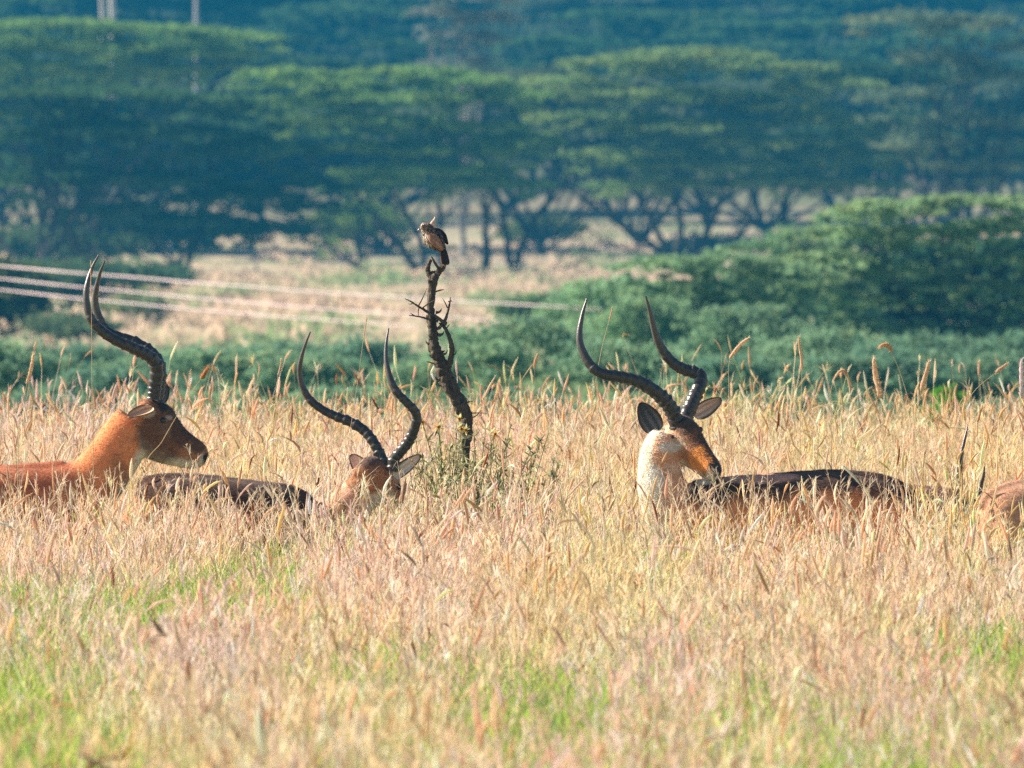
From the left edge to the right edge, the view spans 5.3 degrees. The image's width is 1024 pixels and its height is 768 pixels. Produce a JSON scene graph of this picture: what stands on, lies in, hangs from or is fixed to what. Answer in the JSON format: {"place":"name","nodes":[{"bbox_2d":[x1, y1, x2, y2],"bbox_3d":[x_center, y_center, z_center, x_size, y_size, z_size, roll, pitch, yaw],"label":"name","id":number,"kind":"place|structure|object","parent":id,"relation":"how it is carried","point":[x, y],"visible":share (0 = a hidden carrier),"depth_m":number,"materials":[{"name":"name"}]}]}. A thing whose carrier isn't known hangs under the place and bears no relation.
{"place":"outdoors","nodes":[
{"label":"outdoors","id":0,"kind":"place"},
{"bbox_2d":[0,443,1020,644],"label":"tall grass","id":1,"kind":"structure","parent":0,"point":[393,518],"depth_m":46.61,"materials":[{"name":"plant"}]},
{"bbox_2d":[0,0,1023,479],"bbox_3d":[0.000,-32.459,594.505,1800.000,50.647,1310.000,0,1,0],"label":"ground","id":2,"kind":"structure","parent":0,"point":[804,202],"depth_m":560.32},
{"bbox_2d":[0,253,73,336],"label":"shrub","id":3,"kind":"object","parent":2,"relation":"on","point":[14,303],"visible":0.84,"depth_m":261.74,"materials":[{"name":"green plant"}]},
{"bbox_2d":[0,335,82,396],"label":"shrub","id":4,"kind":"object","parent":2,"relation":"on","point":[14,363],"visible":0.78,"depth_m":149.65,"materials":[{"name":"green plant"}]},
{"bbox_2d":[0,0,97,57],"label":"slope tree","id":5,"kind":"object","parent":2,"relation":"on","point":[10,4],"visible":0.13,"depth_m":633.98,"materials":[{"name":"green plant"}]},
{"bbox_2d":[0,385,108,460],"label":"grass","id":6,"kind":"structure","parent":2,"relation":"on","point":[17,397],"depth_m":111.86,"materials":[{"name":"green plant"}]},
{"bbox_2d":[2,297,127,344],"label":"shrub","id":7,"kind":"object","parent":2,"relation":"on","point":[73,324],"visible":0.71,"depth_m":249.71,"materials":[{"name":"green plant"}]},
{"bbox_2d":[22,326,130,389],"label":"shrub","id":8,"kind":"object","parent":2,"relation":"on","point":[80,350],"visible":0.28,"depth_m":174.75,"materials":[{"name":"green plant"}]},
{"bbox_2d":[0,221,160,263],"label":"shrub","id":9,"kind":"object","parent":2,"relation":"on","point":[22,241],"visible":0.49,"depth_m":428.80,"materials":[{"name":"green plant"}]},
{"bbox_2d":[0,86,181,230],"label":"slope tree","id":10,"kind":"object","parent":2,"relation":"on","point":[71,197],"visible":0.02,"depth_m":500.97,"materials":[{"name":"green plant"}]},
{"bbox_2d":[9,250,189,308],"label":"shrub","id":11,"kind":"object","parent":2,"relation":"on","point":[122,268],"visible":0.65,"depth_m":319.43,"materials":[{"name":"green plant"}]},
{"bbox_2d":[40,30,161,80],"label":"slope tree","id":12,"kind":"object","parent":2,"relation":"on","point":[76,57],"visible":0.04,"depth_m":618.17,"materials":[{"name":"green plant"}]},
{"bbox_2d":[3,0,201,56],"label":"slope tree","id":13,"kind":"object","parent":2,"relation":"on","point":[84,10],"visible":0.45,"depth_m":676.06,"materials":[{"name":"green plant"}]},
{"bbox_2d":[0,74,204,230],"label":"slope tree","id":14,"kind":"object","parent":2,"relation":"on","point":[5,147],"visible":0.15,"depth_m":494.48,"materials":[{"name":"green plant"}]},
{"bbox_2d":[0,255,208,593],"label":"antelope","id":15,"kind":"object","parent":2,"relation":"on","point":[137,434],"visible":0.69,"depth_m":49.95,"materials":[{"name":"fur"}]},
{"bbox_2d":[26,357,222,416],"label":"shrub","id":16,"kind":"object","parent":2,"relation":"on","point":[100,379],"visible":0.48,"depth_m":134.69,"materials":[{"name":"green plant"}]},
{"bbox_2d":[0,76,251,211],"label":"slope tree","id":17,"kind":"object","parent":2,"relation":"on","point":[220,85],"visible":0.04,"depth_m":548.65,"materials":[{"name":"green plant"}]},
{"bbox_2d":[90,281,176,323],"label":"shrub","id":18,"kind":"object","parent":2,"relation":"on","point":[126,308],"visible":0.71,"depth_m":284.66,"materials":[{"name":"green plant"}]},
{"bbox_2d":[0,15,291,233],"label":"acacia tree","id":19,"kind":"object","parent":2,"relation":"on","point":[90,43],"visible":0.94,"depth_m":468.81,"materials":[{"name":"green plant"}]},
{"bbox_2d":[37,205,257,250],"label":"shrub","id":20,"kind":"object","parent":2,"relation":"on","point":[172,242],"visible":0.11,"depth_m":498.08,"materials":[{"name":"green plant"}]},
{"bbox_2d":[86,338,241,401],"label":"shrub","id":21,"kind":"object","parent":2,"relation":"on","point":[128,360],"visible":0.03,"depth_m":167.79,"materials":[{"name":"green plant"}]},
{"bbox_2d":[129,261,207,290],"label":"shrub","id":22,"kind":"object","parent":2,"relation":"on","point":[191,276],"visible":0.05,"depth_m":371.91,"materials":[{"name":"green plant"}]},
{"bbox_2d":[89,385,276,443],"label":"grass","id":23,"kind":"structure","parent":2,"relation":"on","point":[214,397],"depth_m":107.83,"materials":[{"name":"green plant"}]},
{"bbox_2d":[0,36,378,254],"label":"slope tree","id":24,"kind":"object","parent":2,"relation":"on","point":[13,165],"visible":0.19,"depth_m":488.06,"materials":[{"name":"green plant"}]},
{"bbox_2d":[105,0,280,63],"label":"slope tree","id":25,"kind":"object","parent":2,"relation":"on","point":[205,8],"visible":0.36,"depth_m":682.83,"materials":[{"name":"green plant"}]},
{"bbox_2d":[0,82,390,268],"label":"acacia tree","id":26,"kind":"object","parent":2,"relation":"on","point":[125,130],"visible":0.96,"depth_m":411.17,"materials":[{"name":"green plant"}]},
{"bbox_2d":[0,289,416,326],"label":"fence tape","id":27,"kind":"object","parent":2,"relation":"on","point":[201,309],"visible":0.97,"depth_m":182.34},
{"bbox_2d":[129,25,323,164],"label":"slope tree","id":28,"kind":"object","parent":2,"relation":"on","point":[300,41],"visible":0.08,"depth_m":605.54,"materials":[{"name":"green plant"}]},
{"bbox_2d":[109,44,368,220],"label":"slope tree","id":29,"kind":"object","parent":2,"relation":"on","point":[327,62],"visible":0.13,"depth_m":556.37,"materials":[{"name":"green plant"}]},
{"bbox_2d":[138,336,352,412],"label":"shrub","id":30,"kind":"object","parent":2,"relation":"on","point":[266,360],"visible":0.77,"depth_m":149.67,"materials":[{"name":"green plant"}]},
{"bbox_2d":[0,278,505,321],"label":"fence tape","id":31,"kind":"object","parent":2,"relation":"on","point":[227,300],"visible":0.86,"depth_m":182.96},
{"bbox_2d":[111,328,421,597],"bbox_3d":[-1.139,0.520,50.665,1.463,1.555,0.480,0,1,0],"label":"antelope","id":32,"kind":"object","parent":2,"relation":"on","point":[382,461],"visible":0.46,"depth_m":50.55,"materials":[{"name":"fur"}]},
{"bbox_2d":[215,329,367,406],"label":"shrub","id":33,"kind":"object","parent":2,"relation":"on","point":[281,344],"visible":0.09,"depth_m":171.89,"materials":[{"name":"green plant"}]},
{"bbox_2d":[192,0,402,57],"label":"slope tree","id":34,"kind":"object","parent":2,"relation":"on","point":[335,24],"visible":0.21,"depth_m":685.60,"materials":[{"name":"green plant"}]},
{"bbox_2d":[0,265,606,309],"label":"fence tape","id":35,"kind":"object","parent":2,"relation":"on","point":[278,288],"visible":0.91,"depth_m":186.75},
{"bbox_2d":[263,376,427,460],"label":"shrub","id":36,"kind":"object","parent":2,"relation":"on","point":[330,393],"visible":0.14,"depth_m":109.85,"materials":[{"name":"green plant"}]},
{"bbox_2d":[203,99,498,246],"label":"slope tree","id":37,"kind":"object","parent":2,"relation":"on","point":[426,178],"visible":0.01,"depth_m":507.20,"materials":[{"name":"green plant"}]},
{"bbox_2d":[252,35,456,95],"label":"slope tree","id":38,"kind":"object","parent":2,"relation":"on","point":[396,42],"visible":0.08,"depth_m":605.91,"materials":[{"name":"green plant"}]},
{"bbox_2d":[154,104,574,252],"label":"slope tree","id":39,"kind":"object","parent":2,"relation":"on","point":[336,159],"visible":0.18,"depth_m":492.96,"materials":[{"name":"green plant"}]},
{"bbox_2d":[307,195,426,265],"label":"shrub","id":40,"kind":"object","parent":2,"relation":"on","point":[346,224],"visible":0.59,"depth_m":454.48,"materials":[{"name":"green plant"}]},
{"bbox_2d":[296,329,437,392],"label":"shrub","id":41,"kind":"object","parent":2,"relation":"on","point":[352,349],"visible":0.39,"depth_m":157.81,"materials":[{"name":"green plant"}]},
{"bbox_2d":[235,0,516,75],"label":"slope tree","id":42,"kind":"object","parent":2,"relation":"on","point":[302,27],"visible":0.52,"depth_m":671.16,"materials":[{"name":"green plant"}]},
{"bbox_2d":[309,74,495,213],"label":"slope tree","id":43,"kind":"object","parent":2,"relation":"on","point":[410,197],"visible":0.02,"depth_m":568.46,"materials":[{"name":"green plant"}]},
{"bbox_2d":[216,63,624,277],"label":"acacia tree","id":44,"kind":"object","parent":2,"relation":"on","point":[462,176],"visible":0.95,"depth_m":424.07,"materials":[{"name":"green plant"}]},
{"bbox_2d":[370,423,511,573],"bbox_3d":[-0.324,0.722,50.932,0.650,1.094,0.454,0,1,11],"label":"flowering weed","id":45,"kind":"object","parent":2,"relation":"on","point":[461,460],"visible":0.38,"depth_m":50.95,"materials":[{"name":"green leaf"},{"name":"flower petal"},{"name":"plant stem"}]},
{"bbox_2d":[406,256,486,528],"bbox_3d":[-0.306,0.358,51.213,0.380,1.894,0.080,0,1,-3],"label":"dead tree","id":46,"kind":"object","parent":2,"relation":"on","point":[447,381],"visible":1,"depth_m":51.19,"materials":[{"name":"brown wood"}]},
{"bbox_2d":[417,217,449,266],"bbox_3d":[-0.362,-0.653,51.164,0.150,0.233,0.087,0,1,0],"label":"bird","id":47,"kind":"object","parent":46,"relation":"on","point":[434,238],"visible":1,"depth_m":51.15},
{"bbox_2d":[352,334,551,407],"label":"shrub","id":48,"kind":"object","parent":2,"relation":"on","point":[480,359],"visible":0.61,"depth_m":139.78,"materials":[{"name":"green plant"}]},
{"bbox_2d":[400,0,530,257],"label":"tree","id":49,"kind":"object","parent":2,"relation":"on","point":[478,35],"visible":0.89,"depth_m":477.74,"materials":[{"name":"green plant"}]},
{"bbox_2d":[419,470,514,601],"bbox_3d":[-0.200,0.839,49.495,0.432,0.913,0.336,0,1,0],"label":"flowering weed","id":50,"kind":"object","parent":2,"relation":"on","point":[455,478],"visible":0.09,"depth_m":49.54,"materials":[{"name":"green plant"}]},
{"bbox_2d":[418,419,534,552],"bbox_3d":[-0.195,0.710,50.813,0.588,1.122,0.341,-1,1,-39],"label":"flowering weed","id":51,"kind":"object","parent":2,"relation":"on","point":[441,466],"visible":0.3,"depth_m":50.73,"materials":[{"name":"green leaf"},{"name":"plant stem"},{"name":"flower petal"}]},
{"bbox_2d":[421,413,554,560],"bbox_3d":[-0.133,0.701,51.023,0.679,1.132,0.248,0,1,-18],"label":"flowering weed","id":52,"kind":"object","parent":2,"relation":"on","point":[533,466],"visible":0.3,"depth_m":51.00,"materials":[{"name":"green plant"}]},
{"bbox_2d":[382,379,595,451],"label":"shrub","id":53,"kind":"object","parent":2,"relation":"on","point":[513,397],"visible":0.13,"depth_m":107.93,"materials":[{"name":"green plant"}]},
{"bbox_2d":[401,0,584,59],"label":"slope tree","id":54,"kind":"object","parent":2,"relation":"on","point":[505,54],"visible":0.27,"depth_m":702.59,"materials":[{"name":"green plant"}]},
{"bbox_2d":[453,83,564,211],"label":"slope tree","id":55,"kind":"object","parent":2,"relation":"on","point":[517,201],"depth_m":574.64,"materials":[{"name":"green plant"}]},
{"bbox_2d":[460,448,562,554],"bbox_3d":[-0.004,0.783,50.440,0.487,0.990,0.441,0,1,0],"label":"flowering weed","id":56,"kind":"object","parent":2,"relation":"on","point":[553,474],"visible":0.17,"depth_m":50.41,"materials":[{"name":"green plant"}]},
{"bbox_2d":[0,333,1023,767],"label":"dry grass","id":57,"kind":"structure","parent":2,"relation":"on","point":[542,585],"depth_m":40.90,"materials":[{"name":"plant"}]},
{"bbox_2d":[0,446,1023,767],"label":"green grass","id":58,"kind":"structure","parent":2,"relation":"on","point":[164,608],"depth_m":35.88,"materials":[{"name":"plant"}]},
{"bbox_2d":[0,221,1023,364],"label":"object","id":59,"kind":"object","parent":2,"relation":"on","point":[385,273],"visible":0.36,"depth_m":347.73,"materials":[{"name":"beige plant"}]},
{"bbox_2d":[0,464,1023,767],"bbox_3d":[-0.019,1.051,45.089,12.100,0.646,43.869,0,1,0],"label":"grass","id":60,"kind":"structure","parent":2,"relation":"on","point":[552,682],"depth_m":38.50,"materials":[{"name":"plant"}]},
{"bbox_2d":[413,308,623,407],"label":"shrub","id":61,"kind":"object","parent":2,"relation":"on","point":[548,336],"visible":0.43,"depth_m":151.76,"materials":[{"name":"green plant"}]},
{"bbox_2d":[484,285,568,319],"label":"shrub","id":62,"kind":"object","parent":2,"relation":"on","point":[512,309],"visible":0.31,"depth_m":259.75,"materials":[{"name":"green plant"}]},
{"bbox_2d":[475,32,607,180],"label":"slope tree","id":63,"kind":"object","parent":2,"relation":"on","point":[528,60],"visible":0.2,"depth_m":606.44,"materials":[{"name":"green plant"}]},
{"bbox_2d":[493,212,603,250],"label":"shrub","id":64,"kind":"object","parent":2,"relation":"on","point":[515,230],"visible":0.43,"depth_m":499.51,"materials":[{"name":"green plant"}]},
{"bbox_2d":[385,62,723,255],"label":"slope tree","id":65,"kind":"object","parent":2,"relation":"on","point":[543,236],"visible":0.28,"depth_m":486.71,"materials":[{"name":"green plant"}]},
{"bbox_2d":[524,268,655,339],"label":"shrub","id":66,"kind":"object","parent":2,"relation":"on","point":[556,312],"visible":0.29,"depth_m":214.76,"materials":[{"name":"green plant"}]},
{"bbox_2d":[490,0,741,76],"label":"slope tree","id":67,"kind":"object","parent":2,"relation":"on","point":[547,11],"visible":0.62,"depth_m":687.66,"materials":[{"name":"green plant"}]},
{"bbox_2d":[523,330,710,410],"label":"shrub","id":68,"kind":"object","parent":2,"relation":"on","point":[646,360],"visible":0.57,"depth_m":139.72,"materials":[{"name":"green plant"}]},
{"bbox_2d":[502,128,748,220],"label":"slope tree","id":69,"kind":"object","parent":2,"relation":"on","point":[621,215],"visible":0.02,"depth_m":556.68,"materials":[{"name":"green plant"}]},
{"bbox_2d":[561,290,731,393],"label":"shrub","id":70,"kind":"object","parent":2,"relation":"on","point":[674,320],"visible":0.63,"depth_m":181.66,"materials":[{"name":"green plant"}]},
{"bbox_2d":[536,6,758,80],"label":"slope tree","id":71,"kind":"object","parent":2,"relation":"on","point":[614,19],"visible":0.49,"depth_m":632.38,"materials":[{"name":"green plant"}]},
{"bbox_2d":[572,380,745,453],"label":"shrub","id":72,"kind":"object","parent":2,"relation":"on","point":[635,395],"visible":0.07,"depth_m":111.89,"materials":[{"name":"green plant"}]},
{"bbox_2d":[521,45,802,249],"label":"slope tree","id":73,"kind":"object","parent":2,"relation":"on","point":[696,110],"visible":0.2,"depth_m":501.42,"materials":[{"name":"green plant"}]},
{"bbox_2d":[558,245,849,358],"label":"acacia tree","id":74,"kind":"object","parent":2,"relation":"on","point":[695,266],"visible":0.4,"depth_m":187.77,"materials":[{"name":"green plant"}]},
{"bbox_2d":[656,229,772,254],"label":"shrub","id":75,"kind":"object","parent":2,"relation":"on","point":[714,239],"visible":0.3,"depth_m":489.29,"materials":[{"name":"green plant"}]},
{"bbox_2d":[559,58,899,223],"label":"slope tree","id":76,"kind":"object","parent":2,"relation":"on","point":[594,68],"visible":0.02,"depth_m":555.89,"materials":[{"name":"green plant"}]},
{"bbox_2d":[505,43,961,269],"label":"acacia tree","id":77,"kind":"object","parent":2,"relation":"on","point":[649,160],"visible":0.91,"depth_m":443.95,"materials":[{"name":"green plant"}]},
{"bbox_2d":[633,278,840,341],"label":"acacia tree","id":78,"kind":"object","parent":2,"relation":"on","point":[820,310],"visible":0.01,"depth_m":239.64,"materials":[{"name":"green plant"}]},
{"bbox_2d":[643,345,838,430],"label":"shrub","id":79,"kind":"object","parent":2,"relation":"on","point":[760,366],"visible":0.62,"depth_m":134.68,"materials":[{"name":"green plant"}]},
{"bbox_2d":[653,300,831,393],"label":"shrub","id":80,"kind":"object","parent":2,"relation":"on","point":[756,324],"visible":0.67,"depth_m":177.71,"materials":[{"name":"green plant"}]},
{"bbox_2d":[576,296,919,581],"bbox_3d":[1.097,0.455,50.016,1.618,1.705,0.389,0,1,0],"label":"antelope","id":81,"kind":"object","parent":2,"relation":"on","point":[681,439],"visible":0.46,"depth_m":49.92,"materials":[{"name":"fur"}]},
{"bbox_2d":[569,77,955,239],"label":"slope tree","id":82,"kind":"object","parent":2,"relation":"on","point":[761,225],"visible":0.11,"depth_m":515.42,"materials":[{"name":"green plant"}]},
{"bbox_2d":[677,204,913,318],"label":"acacia tree","id":83,"kind":"object","parent":2,"relation":"on","point":[776,247],"visible":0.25,"depth_m":234.77,"materials":[{"name":"green plant"}]},
{"bbox_2d":[702,382,901,446],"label":"shrub","id":84,"kind":"object","parent":2,"relation":"on","point":[777,395],"visible":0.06,"depth_m":109.89,"materials":[{"name":"green plant"}]},
{"bbox_2d":[683,73,936,221],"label":"slope tree","id":85,"kind":"object","parent":2,"relation":"on","point":[859,110],"visible":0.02,"depth_m":556.65,"materials":[{"name":"green plant"}]},
{"bbox_2d":[736,320,884,405],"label":"shrub","id":86,"kind":"object","parent":2,"relation":"on","point":[827,341],"visible":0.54,"depth_m":164.73,"materials":[{"name":"green plant"}]},
{"bbox_2d":[659,16,986,105],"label":"slope tree","id":87,"kind":"object","parent":2,"relation":"on","point":[769,30],"visible":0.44,"depth_m":625.33,"materials":[{"name":"green plant"}]},
{"bbox_2d":[685,0,970,46],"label":"slope tree","id":88,"kind":"object","parent":2,"relation":"on","point":[752,3],"visible":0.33,"depth_m":687.55,"materials":[{"name":"green plant"}]},
{"bbox_2d":[722,30,1006,106],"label":"slope tree","id":89,"kind":"object","parent":2,"relation":"on","point":[885,43],"visible":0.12,"depth_m":616.04,"materials":[{"name":"green plant"}]},
{"bbox_2d":[770,343,976,437],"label":"shrub","id":90,"kind":"object","parent":2,"relation":"on","point":[906,367],"visible":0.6,"depth_m":137.74,"materials":[{"name":"green plant"}]},
{"bbox_2d":[736,57,1023,252],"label":"slope tree","id":91,"kind":"object","parent":2,"relation":"on","point":[857,69],"visible":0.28,"depth_m":493.89,"materials":[{"name":"green plant"}]},
{"bbox_2d":[741,191,1023,351],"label":"acacia tree","id":92,"kind":"object","parent":2,"relation":"on","point":[867,264],"visible":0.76,"depth_m":199.71,"materials":[{"name":"green plant"}]},
{"bbox_2d":[775,0,996,42],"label":"slope tree","id":93,"kind":"object","parent":2,"relation":"on","point":[846,8],"visible":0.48,"depth_m":682.23,"materials":[{"name":"green plant"}]},
{"bbox_2d":[786,78,1023,223],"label":"slope tree","id":94,"kind":"object","parent":2,"relation":"on","point":[984,88],"visible":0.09,"depth_m":545.90,"materials":[{"name":"green plant"}]},
{"bbox_2d":[809,232,1023,340],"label":"acacia tree","id":95,"kind":"object","parent":2,"relation":"on","point":[869,313],"visible":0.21,"depth_m":249.54,"materials":[{"name":"green plant"}]},
{"bbox_2d":[836,328,1002,416],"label":"shrub","id":96,"kind":"object","parent":2,"relation":"on","point":[924,344],"visible":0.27,"depth_m":159.83,"materials":[{"name":"green plant"}]},
{"bbox_2d":[834,3,1023,241],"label":"acacia tree","id":97,"kind":"object","parent":2,"relation":"on","point":[933,119],"visible":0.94,"depth_m":431.46,"materials":[{"name":"green plant"}]},
{"bbox_2d":[898,382,970,444],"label":"shrub","id":98,"kind":"object","parent":2,"relation":"on","point":[936,392],"visible":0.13,"depth_m":91.98,"materials":[{"name":"green plant"}]},
{"bbox_2d":[849,31,1023,177],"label":"slope tree","id":99,"kind":"object","parent":2,"relation":"on","point":[996,38],"visible":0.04,"depth_m":608.30,"materials":[{"name":"green plant"}]},
{"bbox_2d":[889,425,984,564],"bbox_3d":[1.914,0.732,51.823,0.793,1.088,0.359,0,1,0],"label":"antelope","id":100,"kind":"object","parent":2,"relation":"on","point":[950,492],"visible":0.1,"depth_m":51.73,"materials":[{"name":"fur"}]},
{"bbox_2d":[854,344,1023,429],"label":"shrub","id":101,"kind":"object","parent":2,"relation":"on","point":[1009,374],"visible":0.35,"depth_m":139.68,"materials":[{"name":"green plant"}]},
{"bbox_2d":[892,52,1023,235],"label":"slope tree","id":102,"kind":"object","parent":2,"relation":"on","point":[1013,102],"visible":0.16,"depth_m":516.17,"materials":[{"name":"green plant"}]},
{"bbox_2d":[905,0,1023,60],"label":"slope tree","id":103,"kind":"object","parent":2,"relation":"on","point":[979,12],"visible":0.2,"depth_m":700.53,"materials":[{"name":"green plant"}]},
{"bbox_2d":[946,327,1023,399],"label":"shrub","id":104,"kind":"object","parent":2,"relation":"on","point":[1016,342],"visible":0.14,"depth_m":164.79,"materials":[{"name":"green plant"}]},
{"bbox_2d":[975,479,1023,606],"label":"antelope","id":105,"kind":"object","parent":2,"relation":"on","point":[1007,490],"visible":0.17,"depth_m":49.57,"materials":[{"name":"fur"}]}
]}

